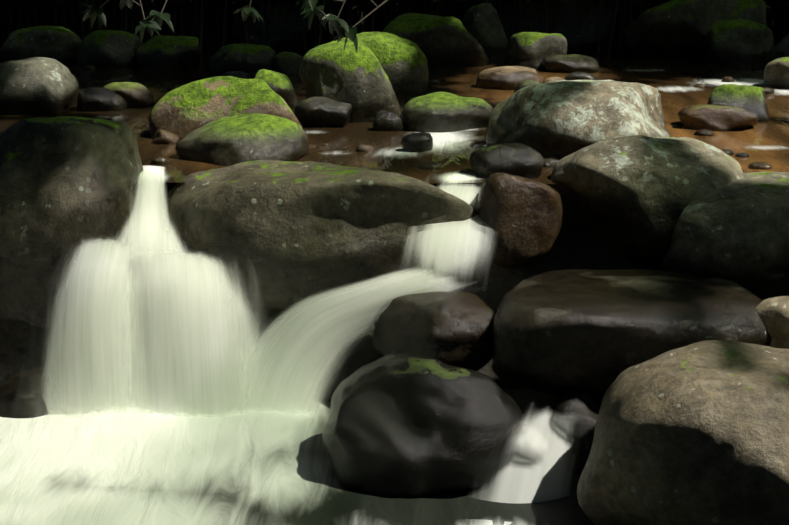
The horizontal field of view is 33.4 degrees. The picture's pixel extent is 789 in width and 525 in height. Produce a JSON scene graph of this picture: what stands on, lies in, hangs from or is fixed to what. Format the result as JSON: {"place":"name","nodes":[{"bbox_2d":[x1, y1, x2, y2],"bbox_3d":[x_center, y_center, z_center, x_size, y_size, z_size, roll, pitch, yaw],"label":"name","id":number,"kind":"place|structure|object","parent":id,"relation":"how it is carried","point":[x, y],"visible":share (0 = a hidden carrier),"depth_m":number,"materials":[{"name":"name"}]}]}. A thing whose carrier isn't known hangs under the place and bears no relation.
{"place":"outdoors","nodes":[
{"label":"outdoors","id":0,"kind":"place"},
{"bbox_2d":[13,237,143,418],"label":"waterfall","id":1,"kind":"structure","parent":0,"point":[94,366],"depth_m":8.09,"materials":[{"name":"liquid"}]},
{"bbox_2d":[128,247,261,405],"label":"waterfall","id":2,"kind":"structure","parent":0,"point":[249,321],"depth_m":8.21,"materials":[{"name":"liquid"}]},
{"bbox_2d":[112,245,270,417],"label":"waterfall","id":3,"kind":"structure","parent":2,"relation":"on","point":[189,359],"depth_m":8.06,"materials":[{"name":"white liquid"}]},
{"bbox_2d":[79,0,388,52],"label":"rhododendron","id":4,"kind":"object","parent":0,"point":[340,26],"depth_m":7.35,"materials":[{"name":"green plant"}]},
{"bbox_2d":[0,388,594,524],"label":"pool water","id":5,"kind":"structure","parent":0,"point":[266,468],"depth_m":7.35,"materials":[{"name":"white liquid"}]},
{"bbox_2d":[0,370,47,418],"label":"pool rock","id":6,"kind":"object","parent":5,"relation":"in","point":[10,400],"visible":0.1,"depth_m":8.25,"materials":[{"name":"grey stone"}]},
{"bbox_2d":[22,391,212,424],"bbox_3d":[-1.438,0.993,8.056,1.976,0.348,0.236,0,15,1],"label":"foam","id":7,"kind":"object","parent":5,"relation":"on","point":[111,412],"depth_m":8.07,"materials":[{"name":"liquid"}]},
{"bbox_2d":[322,353,525,496],"bbox_3d":[0.169,0.946,7.523,1.167,0.842,0.992,0,15,1],"label":"boulder","id":8,"kind":"object","parent":5,"relation":"in","point":[407,425],"visible":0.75,"depth_m":7.15,"materials":[{"name":"grey stone"}]},
{"bbox_2d":[456,406,584,524],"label":"waterfall","id":9,"kind":"object","parent":5,"relation":"on","point":[536,467],"visible":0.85,"depth_m":7.18,"materials":[{"name":"liquid"}]},
{"bbox_2d":[547,388,600,473],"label":"rock","id":10,"kind":"object","parent":5,"relation":"on","point":[584,406],"visible":0.15,"depth_m":7.39,"materials":[{"name":"grey stone"}]},
{"bbox_2d":[0,183,662,387],"bbox_3d":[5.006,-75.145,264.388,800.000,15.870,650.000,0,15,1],"label":"stream bed","id":11,"kind":"object","parent":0,"point":[572,249],"depth_m":8.84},
{"bbox_2d":[0,57,78,114],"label":"rock","id":12,"kind":"object","parent":11,"relation":"on","point":[39,85],"visible":0.58,"depth_m":11.82,"materials":[{"name":"grey stone"}]},
{"bbox_2d":[0,26,81,62],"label":"mossy boulder","id":13,"kind":"structure","parent":11,"relation":"on","point":[60,44],"depth_m":15.69,"materials":[{"name":"green stone"}]},
{"bbox_2d":[5,0,89,32],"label":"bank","id":14,"kind":"structure","parent":11,"relation":"on","point":[25,12],"depth_m":18.70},
{"bbox_2d":[0,116,143,328],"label":"boulder","id":15,"kind":"object","parent":11,"relation":"on","point":[66,183],"visible":0.58,"depth_m":8.57,"materials":[{"name":"grey stone"}]},
{"bbox_2d":[114,165,190,264],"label":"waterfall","id":16,"kind":"structure","parent":15,"relation":"attached to","point":[178,246],"depth_m":8.56,"materials":[{"name":"liquid"}]},
{"bbox_2d":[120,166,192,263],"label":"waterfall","id":17,"kind":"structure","parent":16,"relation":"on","point":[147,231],"depth_m":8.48,"materials":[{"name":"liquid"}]},
{"bbox_2d":[75,30,142,66],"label":"mossy boulder","id":18,"kind":"structure","parent":11,"relation":"on","point":[107,48],"depth_m":15.42,"materials":[{"name":"grey stone"}]},
{"bbox_2d":[103,82,153,107],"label":"mossy rock","id":19,"kind":"object","parent":11,"relation":"on","point":[134,95],"visible":0.6,"depth_m":12.20,"materials":[{"name":"stone"}]},
{"bbox_2d":[61,239,249,310],"bbox_3d":[-1.580,0.509,8.941,1.359,1.420,0.815,0,15,1],"label":"rock","id":20,"kind":"object","parent":11,"relation":"on","point":[187,251],"depth_m":8.61,"materials":[{"name":"grey stone"}]},
{"bbox_2d":[96,0,230,44],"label":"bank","id":21,"kind":"structure","parent":11,"relation":"on","point":[178,23],"depth_m":17.87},
{"bbox_2d":[148,76,302,141],"bbox_3d":[-1.362,-1.111,10.681,1.258,0.801,0.611,0,15,1],"label":"mossy boulder","id":22,"kind":"object","parent":11,"relation":"on","point":[182,112],"visible":0.44,"depth_m":10.51,"materials":[{"name":"green plant"}]},
{"bbox_2d":[175,113,308,165],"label":"mossy boulder","id":23,"kind":"object","parent":11,"relation":"on","point":[228,141],"visible":0.6,"depth_m":9.57,"materials":[{"name":"green plant"}]},
{"bbox_2d":[254,69,298,107],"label":"mossy rock","id":24,"kind":"object","parent":11,"relation":"on","point":[279,84],"visible":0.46,"depth_m":12.08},
{"bbox_2d":[230,0,323,52],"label":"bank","id":25,"kind":"structure","parent":11,"relation":"on","point":[285,34],"depth_m":16.89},
{"bbox_2d":[258,310,383,401],"bbox_3d":[-0.218,0.710,8.865,1.534,1.057,0.920,0,15,1],"label":"rock channel bed","id":26,"kind":"object","parent":11,"relation":"on","point":[362,352],"visible":0.02,"depth_m":8.44,"materials":[{"name":"black stone"}]},
{"bbox_2d":[166,160,477,310],"bbox_3d":[-0.514,-0.177,8.867,2.155,0.990,1.163,0,15,1],"label":"slab boulder","id":27,"kind":"object","parent":11,"relation":"on","point":[293,232],"visible":0.75,"depth_m":8.38,"materials":[{"name":"grey stone"}]},
{"bbox_2d":[398,172,511,287],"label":"waterfall","id":28,"kind":"structure","parent":27,"relation":"on","point":[447,243],"depth_m":8.33,"materials":[{"name":"white liquid"}]},
{"bbox_2d":[294,97,351,126],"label":"dark rock","id":29,"kind":"object","parent":11,"relation":"on","point":[320,111],"visible":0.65,"depth_m":11.09,"materials":[{"name":"grey stone"}]},
{"bbox_2d":[299,41,401,122],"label":"mossy boulder","id":30,"kind":"object","parent":11,"relation":"on","point":[359,81],"visible":0.5,"depth_m":11.32,"materials":[{"name":"stone"}]},
{"bbox_2d":[324,0,398,40],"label":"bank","id":31,"kind":"structure","parent":11,"relation":"on","point":[368,23],"depth_m":18.21,"materials":[{"name":"black"}]},
{"bbox_2d":[336,32,428,92],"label":"mossy boulder","id":32,"kind":"object","parent":11,"relation":"on","point":[403,62],"visible":0.31,"depth_m":13.18,"materials":[{"name":"green plant"}]},
{"bbox_2d":[0,0,788,54],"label":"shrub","id":33,"kind":"object","parent":11,"relation":"on","point":[777,20],"depth_m":16.96,"materials":[{"name":"green plant"}]},
{"bbox_2d":[372,291,494,370],"bbox_3d":[0.276,0.433,8.187,0.752,0.460,0.695,-5,16,-18],"label":"cascade rock","id":34,"kind":"object","parent":11,"relation":"on","point":[453,328],"visible":0.73,"depth_m":7.96,"materials":[{"name":"stone"}]},
{"bbox_2d":[382,13,489,66],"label":"mossy boulder","id":35,"kind":"structure","parent":11,"relation":"on","point":[440,41],"depth_m":15.35,"materials":[{"name":"green stone"}]},
{"bbox_2d":[399,92,493,132],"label":"mossy rock","id":36,"kind":"object","parent":11,"relation":"on","point":[438,112],"visible":0.69,"depth_m":10.93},
{"bbox_2d":[462,3,507,57],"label":"boulder","id":37,"kind":"structure","parent":11,"relation":"on","point":[482,24],"depth_m":16.38,"materials":[{"name":"grey stone"}]},
{"bbox_2d":[477,173,562,268],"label":"rock","id":38,"kind":"object","parent":11,"relation":"on","point":[523,215],"visible":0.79,"depth_m":8.44,"materials":[{"name":"brown stone"}]},
{"bbox_2d":[503,32,566,69],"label":"mossy boulder","id":39,"kind":"structure","parent":11,"relation":"on","point":[532,50],"depth_m":15.16,"materials":[{"name":"grey stone"}]},
{"bbox_2d":[475,0,627,52],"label":"bank","id":40,"kind":"structure","parent":11,"relation":"on","point":[584,40],"depth_m":16.85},
{"bbox_2d":[486,80,670,159],"bbox_3d":[1.406,-0.951,10.068,1.410,0.893,1.269,0,15,1],"label":"boulder","id":41,"kind":"object","parent":11,"relation":"on","point":[558,119],"visible":0.5,"depth_m":9.64,"materials":[{"name":"grey stone"}]},
{"bbox_2d":[491,269,771,403],"bbox_3d":[1.474,0.562,8.016,1.774,0.894,1.330,0,15,1],"label":"boulder","id":42,"kind":"object","parent":11,"relation":"on","point":[593,333],"visible":0.71,"depth_m":7.52,"materials":[{"name":"grey stone"}]},
{"bbox_2d":[756,296,788,348],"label":"edge rock","id":43,"kind":"object","parent":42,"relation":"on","point":[773,312],"visible":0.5,"depth_m":7.42,"materials":[{"name":"beige stone"}]},
{"bbox_2d":[548,135,743,264],"bbox_3d":[1.727,-0.430,9.040,1.422,0.936,1.209,0,15,1],"label":"boulder","id":44,"kind":"object","parent":11,"relation":"on","point":[627,199],"visible":0.67,"depth_m":8.59,"materials":[{"name":"grey stone"}]},
{"bbox_2d":[577,340,788,524],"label":"boulder","id":45,"kind":"object","parent":11,"relation":"on","point":[696,433],"visible":0.98,"depth_m":6.34,"materials":[{"name":"stone"}]},
{"bbox_2d":[624,0,766,58],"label":"mossy boulder","id":46,"kind":"structure","parent":11,"relation":"on","point":[676,28],"depth_m":16.09,"materials":[{"name":"green stone"}]},
{"bbox_2d":[663,172,788,299],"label":"boulder","id":47,"kind":"object","parent":11,"relation":"on","point":[737,231],"visible":0.75,"depth_m":8.19,"materials":[{"name":"grey stone"}]},
{"bbox_2d":[701,19,773,62],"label":"mossy boulder","id":48,"kind":"structure","parent":11,"relation":"on","point":[738,41],"depth_m":15.79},
{"bbox_2d":[765,34,788,66],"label":"rock","id":49,"kind":"object","parent":11,"relation":"on","point":[780,49],"visible":0.38,"depth_m":15.23,"materials":[{"name":"grey stone"}]},
{"bbox_2d":[239,266,483,417],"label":"waterfall","id":50,"kind":"structure","parent":0,"point":[294,350],"depth_m":8.15,"materials":[{"name":"liquid"}]},
{"bbox_2d":[0,0,788,183],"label":"stream water","id":51,"kind":"structure","parent":0,"point":[674,81],"depth_m":11.71,"materials":[{"name":"brown liquid"}]},
{"bbox_2d":[140,130,149,134],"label":"pebble","id":52,"kind":"object","parent":51,"relation":"on","point":[146,132],"visible":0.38,"depth_m":10.74,"materials":[{"name":"black stone"}]},
{"bbox_2d":[151,157,167,163],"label":"pebble","id":53,"kind":"object","parent":51,"relation":"on","point":[158,160],"visible":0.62,"depth_m":9.50,"materials":[{"name":"stone"}]},
{"bbox_2d":[152,129,178,144],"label":"rock","id":54,"kind":"object","parent":51,"relation":"on","point":[161,136],"visible":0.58,"depth_m":10.32,"materials":[{"name":"brown stone"}]},
{"bbox_2d":[168,85,177,90],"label":"pebble","id":55,"kind":"object","parent":51,"relation":"on","point":[171,87],"visible":0.48,"depth_m":13.37,"materials":[{"name":"black stone"}]},
{"bbox_2d":[249,73,256,78],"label":"pebble","id":56,"kind":"object","parent":51,"relation":"on","point":[252,75],"visible":0.25,"depth_m":14.32,"materials":[{"name":"grey stone"}]},
{"bbox_2d":[318,158,332,163],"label":"pebble","id":57,"kind":"object","parent":51,"relation":"on","point":[325,160],"visible":0.35,"depth_m":9.49,"materials":[{"name":"brown stone"}]},
{"bbox_2d":[355,144,374,151],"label":"pebble","id":58,"kind":"object","parent":51,"relation":"on","point":[364,148],"visible":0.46,"depth_m":10.00,"materials":[{"name":"brown stone"}]},
{"bbox_2d":[429,79,439,83],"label":"pebble","id":59,"kind":"object","parent":51,"relation":"on","point":[434,81],"visible":0.54,"depth_m":13.93,"materials":[{"name":"black stone"}]},
{"bbox_2d":[543,158,558,166],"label":"pebble","id":60,"kind":"object","parent":51,"relation":"on","point":[550,162],"visible":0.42,"depth_m":9.40,"materials":[{"name":"stone"}]},
{"bbox_2d":[564,72,597,79],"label":"rock","id":61,"kind":"object","parent":51,"relation":"on","point":[580,76],"visible":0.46,"depth_m":13.54,"materials":[{"name":"grey stone"}]},
{"bbox_2d":[694,84,704,87],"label":"pebble","id":62,"kind":"object","parent":51,"relation":"on","point":[699,85],"visible":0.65,"depth_m":13.62,"materials":[{"name":"stone"}]},
{"bbox_2d":[694,129,713,135],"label":"pebble","id":63,"kind":"object","parent":51,"relation":"on","point":[702,132],"visible":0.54,"depth_m":10.70,"materials":[{"name":"stone"}]},
{"bbox_2d":[722,76,733,81],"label":"pebble","id":64,"kind":"object","parent":51,"relation":"on","point":[727,79],"visible":0.58,"depth_m":14.03,"materials":[{"name":"brown stone"}]},
{"bbox_2d":[722,149,733,154],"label":"pebble","id":65,"kind":"object","parent":51,"relation":"on","point":[728,152],"visible":0.46,"depth_m":9.86,"materials":[{"name":"grey stone"}]},
{"bbox_2d":[735,153,748,156],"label":"pebble","id":66,"kind":"object","parent":51,"relation":"on","point":[741,155],"visible":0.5,"depth_m":9.77,"materials":[{"name":"grey stone"}]},
{"bbox_2d":[748,162,772,169],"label":"pebble","id":67,"kind":"object","parent":51,"relation":"on","point":[760,165],"visible":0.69,"depth_m":9.32,"materials":[{"name":"brown stone"}]},
{"bbox_2d":[762,87,773,93],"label":"pebble","id":68,"kind":"object","parent":51,"relation":"on","point":[768,90],"visible":0.5,"depth_m":13.12,"materials":[{"name":"stone"}]},
{"label":"stream water","id":69,"kind":"structure","parent":0,"visible":0},
{"bbox_2d":[77,87,127,111],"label":"dark rock","id":70,"kind":"object","parent":69,"relation":"on","point":[95,99],"visible":0.65,"depth_m":12.00,"materials":[{"name":"grey stone"}]},
{"bbox_2d":[135,35,201,68],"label":"mossy boulder","id":71,"kind":"structure","parent":69,"relation":"on","point":[165,52],"depth_m":15.23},
{"bbox_2d":[219,71,250,78],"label":"rock","id":72,"kind":"object","parent":69,"relation":"on","point":[241,74],"visible":0.19,"depth_m":13.55,"materials":[{"name":"grey stone"}]},
{"bbox_2d":[206,44,275,74],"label":"mossy boulder","id":73,"kind":"structure","parent":69,"relation":"on","point":[250,58],"depth_m":14.71,"materials":[{"name":"grey stone"}]},
{"bbox_2d":[273,52,302,73],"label":"boulder","id":74,"kind":"object","parent":69,"relation":"on","point":[286,62],"visible":0.54,"depth_m":14.77,"materials":[{"name":"grey stone"}]},
{"bbox_2d":[373,110,404,130],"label":"dark rock","id":75,"kind":"object","parent":69,"relation":"on","point":[384,120],"visible":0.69,"depth_m":10.92,"materials":[{"name":"grey stone"}]},
{"bbox_2d":[401,132,432,151],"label":"dark rock","id":76,"kind":"object","parent":69,"relation":"on","point":[418,142],"visible":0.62,"depth_m":9.98,"materials":[{"name":"black stone"}]},
{"bbox_2d":[419,161,440,169],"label":"pebble","id":77,"kind":"object","parent":69,"relation":"on","point":[433,165],"visible":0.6,"depth_m":9.33,"materials":[{"name":"brown stone"}]},
{"bbox_2d":[470,143,543,190],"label":"rock","id":78,"kind":"object","parent":69,"relation":"on","point":[521,160],"visible":0.65,"depth_m":8.99,"materials":[{"name":"grey stone"}]},
{"bbox_2d":[475,66,540,89],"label":"rock","id":79,"kind":"object","parent":69,"relation":"on","point":[506,78],"visible":0.58,"depth_m":13.47,"materials":[{"name":"brown stone"}]},
{"bbox_2d":[514,80,540,92],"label":"rock","id":80,"kind":"object","parent":69,"relation":"on","point":[522,84],"visible":0.1,"depth_m":12.61,"materials":[{"name":"grey stone"}]},
{"bbox_2d":[543,77,564,82],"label":"rock","id":81,"kind":"object","parent":69,"relation":"on","point":[549,79],"visible":0.12,"depth_m":12.87,"materials":[{"name":"brown stone"}]},
{"bbox_2d":[541,54,600,72],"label":"rock","id":82,"kind":"object","parent":69,"relation":"on","point":[569,63],"visible":0.62,"depth_m":14.86,"materials":[{"name":"grey stone"}]},
{"bbox_2d":[678,104,757,131],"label":"rock","id":83,"kind":"object","parent":69,"relation":"on","point":[713,117],"visible":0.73,"depth_m":10.95,"materials":[{"name":"brown stone"}]},
{"bbox_2d":[707,84,769,121],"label":"rock","id":84,"kind":"object","parent":69,"relation":"on","point":[752,99],"visible":0.48,"depth_m":11.50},
{"bbox_2d":[763,57,788,88],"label":"rock","id":85,"kind":"object","parent":69,"relation":"on","point":[776,73],"visible":0.65,"depth_m":13.55,"materials":[{"name":"grey stone"}]}
]}

